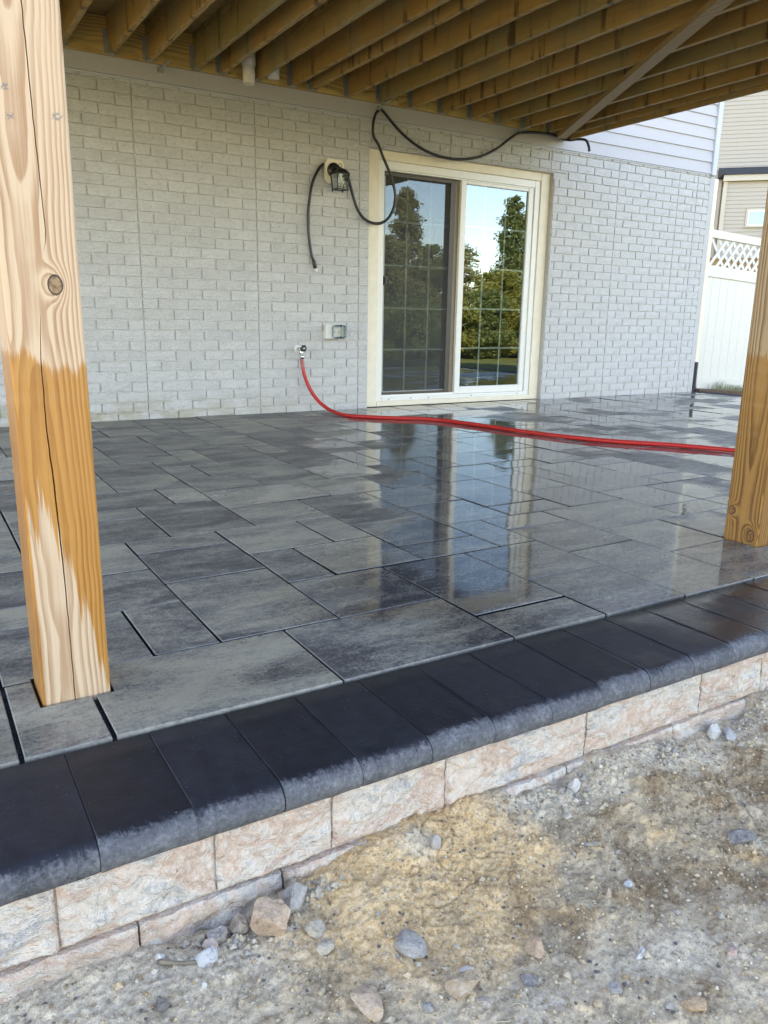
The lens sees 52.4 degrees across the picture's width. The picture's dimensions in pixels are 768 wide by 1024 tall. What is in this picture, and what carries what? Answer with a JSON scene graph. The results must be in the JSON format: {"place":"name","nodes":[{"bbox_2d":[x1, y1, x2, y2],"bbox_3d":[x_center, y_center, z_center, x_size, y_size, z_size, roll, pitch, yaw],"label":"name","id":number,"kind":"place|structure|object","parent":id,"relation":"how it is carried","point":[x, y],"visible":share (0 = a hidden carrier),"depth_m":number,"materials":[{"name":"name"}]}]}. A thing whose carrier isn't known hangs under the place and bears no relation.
{"place":"outdoors","nodes":[
{"label":"outdoors","id":0,"kind":"place"},
{"bbox_2d":[0,391,767,769],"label":"patio","id":1,"kind":"structure","parent":0,"point":[256,559],"depth_m":2.80,"materials":[{"name":"grey stone"}]},
{"bbox_2d":[0,0,767,706],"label":"deck","id":2,"kind":"structure","parent":1,"relation":"on","point":[570,68],"depth_m":4.48,"materials":[{"name":"wood"}]},
{"bbox_2d":[157,60,171,72],"bbox_3d":[-1.521,-3.084,5.406,0.129,0.061,0.038,12,18,38],"label":"cable clip","id":3,"kind":"object","parent":2,"relation":"attached to","point":[159,68],"visible":1,"depth_m":5.42,"materials":[{"name":"metal"}]},
{"bbox_2d":[242,53,255,85],"bbox_3d":[-0.982,-3.244,5.662,0.101,0.255,0.101,-7,16,-30],"label":"vent pipe","id":4,"kind":"object","parent":2,"relation":"attached to","point":[248,64],"visible":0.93,"depth_m":5.64,"materials":[{"name":"white plastic"}]},
{"bbox_2d":[267,69,278,80],"bbox_3d":[-0.822,-3.317,5.791,0.088,0.190,0.088,-7,16,-30],"label":"vent pipe","id":5,"kind":"object","parent":2,"relation":"attached to","point":[273,76],"visible":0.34,"depth_m":5.78,"materials":[{"name":"white plastic"}]},
{"bbox_2d":[377,100,390,109],"bbox_3d":[0.003,-3.282,6.304,0.129,0.061,0.038,12,18,38],"label":"cable clip","id":6,"kind":"object","parent":2,"relation":"attached to","point":[379,107],"visible":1,"depth_m":6.32,"materials":[{"name":"metal"}]},
{"bbox_2d":[307,110,396,271],"bbox_3d":[-0.254,-2.630,6.407,0.832,1.300,0.063,-6,16,-27],"label":"hanging cable","id":7,"kind":"object","parent":6,"relation":"hanging from","point":[352,195],"visible":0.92,"depth_m":6.38,"materials":[{"name":"black rubber"}]},
{"bbox_2d":[300,355,734,452],"bbox_3d":[1.136,-0.756,5.373,4.343,0.476,0.391,11,17,36],"label":"garden hose","id":8,"kind":"object","parent":1,"relation":"on","point":[613,441],"visible":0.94,"depth_m":5.55,"materials":[{"name":"red rubber"}]},
{"bbox_2d":[0,687,767,1023],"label":"ground","id":9,"kind":"structure","parent":0,"point":[546,913],"depth_m":1.37,"materials":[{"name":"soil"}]},
{"bbox_2d":[154,952,164,960],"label":"pebble","id":10,"kind":"object","parent":9,"relation":"on","point":[158,956],"visible":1,"depth_m":1.27,"materials":[{"name":"stone"}]},
{"bbox_2d":[156,995,170,1012],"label":"pebble","id":11,"kind":"object","parent":9,"relation":"on","point":[163,1005],"visible":1,"depth_m":1.18,"materials":[{"name":"stone"}]},
{"bbox_2d":[159,959,217,964],"bbox_3d":[-0.315,0.727,1.258,0.095,0.011,0.010,1,14,2],"label":"twig","id":12,"kind":"object","parent":9,"relation":"on","point":[166,962],"visible":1,"depth_m":1.25,"materials":[{"name":"brown plant"}]},
{"bbox_2d":[197,933,206,943],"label":"pebble","id":13,"kind":"object","parent":9,"relation":"on","point":[202,938],"visible":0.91,"depth_m":1.30,"materials":[{"name":"stone"}]},
{"bbox_2d":[201,981,206,988],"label":"pebble","id":14,"kind":"object","parent":9,"relation":"on","point":[203,984],"visible":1,"depth_m":1.22,"materials":[{"name":"stone"}]},
{"bbox_2d":[195,945,217,967],"bbox_3d":[-0.288,0.723,1.268,0.038,0.032,0.034,-11,18,-44],"label":"rock","id":15,"kind":"object","parent":9,"relation":"on","point":[204,958],"visible":1,"depth_m":1.26,"materials":[{"name":"stone"}]},
{"bbox_2d":[202,938,218,949],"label":"rock","id":16,"kind":"object","parent":9,"relation":"on","point":[208,942],"visible":0.62,"depth_m":1.29,"materials":[{"name":"stone"}]},
{"bbox_2d":[207,926,226,944],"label":"rock","id":17,"kind":"object","parent":9,"relation":"on","point":[219,934],"visible":0.85,"depth_m":1.30,"materials":[{"name":"stone"}]},
{"bbox_2d":[228,913,248,934],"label":"rock","id":18,"kind":"object","parent":9,"relation":"on","point":[239,923],"visible":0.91,"depth_m":1.33,"materials":[{"name":"stone"}]},
{"bbox_2d":[250,896,290,937],"bbox_3d":[-0.192,0.698,1.328,0.067,0.074,0.042,6,15,19],"label":"rock","id":19,"kind":"object","parent":9,"relation":"on","point":[270,917],"visible":0.98,"depth_m":1.32,"materials":[{"name":"stone"}]},
{"bbox_2d":[277,882,306,913],"bbox_3d":[-0.160,0.684,1.373,0.056,0.062,0.048,-1,14,-17],"label":"rock","id":20,"kind":"object","parent":9,"relation":"on","point":[292,896],"visible":0.75,"depth_m":1.36,"materials":[{"name":"stone"}]},
{"bbox_2d":[304,918,326,939],"bbox_3d":[-0.117,0.712,1.330,0.038,0.026,0.030,1,12,-29],"label":"rock","id":21,"kind":"object","parent":9,"relation":"on","point":[316,929],"visible":1,"depth_m":1.32,"materials":[{"name":"stone"}]},
{"bbox_2d":[317,987,325,994],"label":"pebble","id":22,"kind":"object","parent":9,"relation":"on","point":[321,991],"visible":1,"depth_m":1.23,"materials":[{"name":"stone"}]},
{"bbox_2d":[315,939,334,954],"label":"rock","id":23,"kind":"object","parent":9,"relation":"on","point":[324,946],"visible":1,"depth_m":1.29,"materials":[{"name":"stone"}]},
{"bbox_2d":[350,985,383,1022],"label":"rock","id":24,"kind":"object","parent":9,"relation":"on","point":[367,999],"visible":1,"depth_m":1.20,"materials":[{"name":"stone"}]},
{"bbox_2d":[0,577,767,1003],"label":"retaining wall","id":25,"kind":"structure","parent":9,"relation":"on","point":[122,847],"depth_m":1.47,"materials":[{"name":"beige stone"}]},
{"bbox_2d":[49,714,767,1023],"bbox_3d":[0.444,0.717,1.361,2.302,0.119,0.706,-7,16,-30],"label":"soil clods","id":26,"kind":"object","parent":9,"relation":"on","point":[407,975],"visible":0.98,"depth_m":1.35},
{"bbox_2d":[394,929,426,958],"bbox_3d":[0.044,0.720,1.300,0.066,0.030,0.050,14,8,42],"label":"rock","id":27,"kind":"object","parent":9,"relation":"on","point":[409,943],"visible":1,"depth_m":1.29,"materials":[{"name":"stone"}]},
{"bbox_2d":[422,1002,432,1013],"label":"pebble","id":28,"kind":"object","parent":9,"relation":"on","point":[427,1007],"visible":1,"depth_m":1.19,"materials":[{"name":"stone"}]},
{"bbox_2d":[430,834,440,849],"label":"rock","id":29,"kind":"object","parent":9,"relation":"on","point":[435,842],"visible":1,"depth_m":1.49,"materials":[{"name":"stone"}]},
{"bbox_2d":[444,969,479,1000],"bbox_3d":[0.124,0.740,1.229,0.057,0.040,0.045,-11,18,-40],"label":"rock","id":30,"kind":"object","parent":9,"relation":"on","point":[459,986],"visible":1,"depth_m":1.21,"materials":[{"name":"stone"}]},
{"bbox_2d":[458,966,473,972],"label":"pebble","id":31,"kind":"object","parent":9,"relation":"on","point":[463,968],"visible":0.45,"depth_m":1.26,"materials":[{"name":"stone"}]},
{"bbox_2d":[476,995,492,1008],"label":"pebble","id":32,"kind":"object","parent":9,"relation":"on","point":[484,1002],"visible":1,"depth_m":1.21,"materials":[{"name":"stone"}]},
{"bbox_2d":[520,973,538,985],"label":"pebble","id":33,"kind":"object","parent":9,"relation":"on","point":[526,979],"visible":1,"depth_m":1.25,"materials":[{"name":"stone"}]},
{"bbox_2d":[524,935,544,958],"bbox_3d":[0.253,0.731,1.310,0.034,0.029,0.041,4,14,11],"label":"rock","id":34,"kind":"object","parent":9,"relation":"on","point":[533,945],"visible":1,"depth_m":1.30,"materials":[{"name":"stone"}]},
{"bbox_2d":[562,813,571,818],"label":"pebble","id":35,"kind":"object","parent":9,"relation":"on","point":[567,816],"visible":1,"depth_m":1.64,"materials":[{"name":"stone"}]},
{"bbox_2d":[568,778,580,794],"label":"rock","id":36,"kind":"object","parent":9,"relation":"on","point":[574,784],"visible":0.97,"depth_m":1.72,"materials":[{"name":"stone"}]},
{"bbox_2d":[589,852,596,857],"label":"pebble","id":37,"kind":"object","parent":9,"relation":"on","point":[591,855],"visible":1,"depth_m":1.52,"materials":[{"name":"stone"}]},
{"bbox_2d":[592,841,599,845],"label":"pebble","id":38,"kind":"object","parent":9,"relation":"on","point":[595,843],"visible":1,"depth_m":1.56,"materials":[{"name":"stone"}]},
{"bbox_2d":[593,997,601,1007],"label":"pebble","id":39,"kind":"object","parent":9,"relation":"on","point":[597,1002],"visible":1,"depth_m":1.21,"materials":[{"name":"stone"}]},
{"bbox_2d":[605,888,611,897],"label":"pebble","id":40,"kind":"object","parent":9,"relation":"on","point":[608,892],"visible":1,"depth_m":1.42,"materials":[{"name":"stone"}]},
{"bbox_2d":[608,980,621,993],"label":"pebble","id":41,"kind":"object","parent":9,"relation":"on","point":[614,987],"visible":1,"depth_m":1.23,"materials":[{"name":"stone"}]},
{"bbox_2d":[623,880,631,887],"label":"pebble","id":42,"kind":"object","parent":9,"relation":"on","point":[628,883],"visible":0.99,"depth_m":1.46,"materials":[{"name":"stone"}]},
{"bbox_2d":[636,946,644,959],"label":"pebble","id":43,"kind":"object","parent":9,"relation":"on","point":[640,953],"visible":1,"depth_m":1.31,"materials":[{"name":"stone"}]},
{"bbox_2d":[681,997,706,1011],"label":"rock","id":44,"kind":"object","parent":9,"relation":"on","point":[696,1004],"visible":1,"depth_m":1.22,"materials":[{"name":"stone"}]},
{"bbox_2d":[707,724,721,739],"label":"rock","id":45,"kind":"object","parent":9,"relation":"on","point":[714,732],"visible":1,"depth_m":1.96,"materials":[{"name":"stone"}]},
{"bbox_2d":[722,727,736,740],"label":"rock","id":46,"kind":"object","parent":9,"relation":"on","point":[728,733],"visible":0.96,"depth_m":1.95,"materials":[{"name":"stone"}]},
{"bbox_2d":[727,945,737,956],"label":"pebble","id":47,"kind":"object","parent":9,"relation":"on","point":[731,950],"visible":1,"depth_m":1.31,"materials":[{"name":"stone"}]},
{"bbox_2d":[726,828,756,843],"bbox_3d":[0.735,0.668,1.609,0.064,0.026,0.044,-4,15,-27],"label":"rock","id":48,"kind":"object","parent":9,"relation":"on","point":[740,836],"visible":1,"depth_m":1.60,"materials":[{"name":"stone"}]},
{"bbox_3d":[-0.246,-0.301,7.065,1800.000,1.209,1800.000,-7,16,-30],"label":"lawn","id":49,"kind":"structure","parent":0,"visible":0},
{"bbox_2d":[0,48,724,426],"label":"house","id":50,"kind":"structure","parent":49,"relation":"on","point":[530,266],"depth_m":6.64,"materials":[{"name":"brick"}]},
{"bbox_2d":[294,345,306,354],"bbox_3d":[-0.691,-1.335,6.456,0.071,0.094,0.120,-7,16,-30],"label":"faucet","id":51,"kind":"object","parent":50,"relation":"attached to","point":[299,349],"visible":1,"depth_m":6.43,"materials":[{"name":"silver metal"}]},
{"bbox_2d":[323,325,346,338],"bbox_3d":[-0.409,-1.516,6.571,0.163,0.116,0.132,-7,16,-30],"label":"outlet box","id":52,"kind":"object","parent":50,"relation":"attached to","point":[332,331],"visible":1,"depth_m":6.57,"materials":[{"name":"white plastic"}]},
{"bbox_2d":[324,159,349,192],"bbox_3d":[-0.364,-2.692,6.238,0.169,0.251,0.169,-7,16,-30],"label":"wall lamp","id":53,"kind":"object","parent":50,"relation":"attached to","point":[336,174],"visible":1,"depth_m":6.24,"materials":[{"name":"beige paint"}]},
{"bbox_2d":[367,148,550,406],"bbox_3d":[0.677,-2.113,7.321,2.042,2.152,0.150,-7,16,-30],"label":"sliding door","id":54,"kind":"structure","parent":50,"relation":"in","point":[459,174],"depth_m":7.28,"materials":[{"name":"beige paint"}]},
{"bbox_2d":[692,362,698,390],"bbox_3d":[3.672,-1.612,9.268,0.134,0.335,0.136,-7,16,-30],"label":"drain pipe","id":55,"kind":"object","parent":50,"relation":"attached to","point":[694,383],"visible":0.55,"depth_m":9.23,"materials":[{"name":"black plastic"}]},
{"bbox_2d":[695,179,718,361],"bbox_3d":[3.692,-2.751,9.011,0.078,2.030,0.081,-7,16,-30],"label":"downspout","id":56,"kind":"object","parent":50,"relation":"attached to","point":[706,269],"visible":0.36,"depth_m":8.97,"materials":[{"name":"beige paint"}]},
{"bbox_2d":[696,388,741,394],"bbox_3d":[5.238,-1.529,10.320,3.700,0.331,0.630,-6,16,-26],"label":"mulch bed","id":57,"kind":"object","parent":49,"relation":"on","point":[722,391],"visible":0.17,"depth_m":9.42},
{"bbox_2d":[707,380,741,390],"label":"grass","id":58,"kind":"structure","parent":57,"relation":"on","point":[732,388],"depth_m":9.67,"materials":[{"name":"green plant"}]},
{"bbox_2d":[696,229,760,390],"bbox_3d":[5.392,-2.425,10.186,3.627,2.177,0.130,-6,16,-26],"label":"vinyl fence","id":59,"kind":"object","parent":49,"relation":"on","point":[729,299],"visible":0.69,"depth_m":9.57,"materials":[{"name":"white plastic"}]},
{"bbox_2d":[710,258,757,271],"bbox_3d":[9.597,-4.406,18.864,6.420,3.310,0.080,5,15,16],"label":"wooden fence","id":60,"kind":"object","parent":49,"relation":"on","point":[715,262],"visible":0.08,"depth_m":18.82,"materials":[{"name":"beige wood"}]},
{"bbox_2d":[710,90,767,271],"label":"neighbour house","id":61,"kind":"structure","parent":49,"relation":"on","point":[742,172],"depth_m":18.98,"materials":[{"name":"beige plastic"}]},
{"bbox_2d":[744,208,764,227],"bbox_3d":[9.047,-7.144,18.958,0.510,0.440,0.060,5,15,16],"label":"window","id":62,"kind":"structure","parent":61,"relation":"in","point":[754,218],"depth_m":18.96,"materials":[{"name":"glass"}]},
{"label":"cable clip","id":63,"kind":"object","parent":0,"visible":0},
{"bbox_2d":[381,108,590,160],"bbox_3d":[0.910,-3.269,6.915,2.193,0.352,0.197,-6,16,-26],"label":"sagging cable","id":64,"kind":"object","parent":63,"relation":"hanging from","point":[468,158],"visible":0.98,"depth_m":6.91,"materials":[{"name":"black rubber"}]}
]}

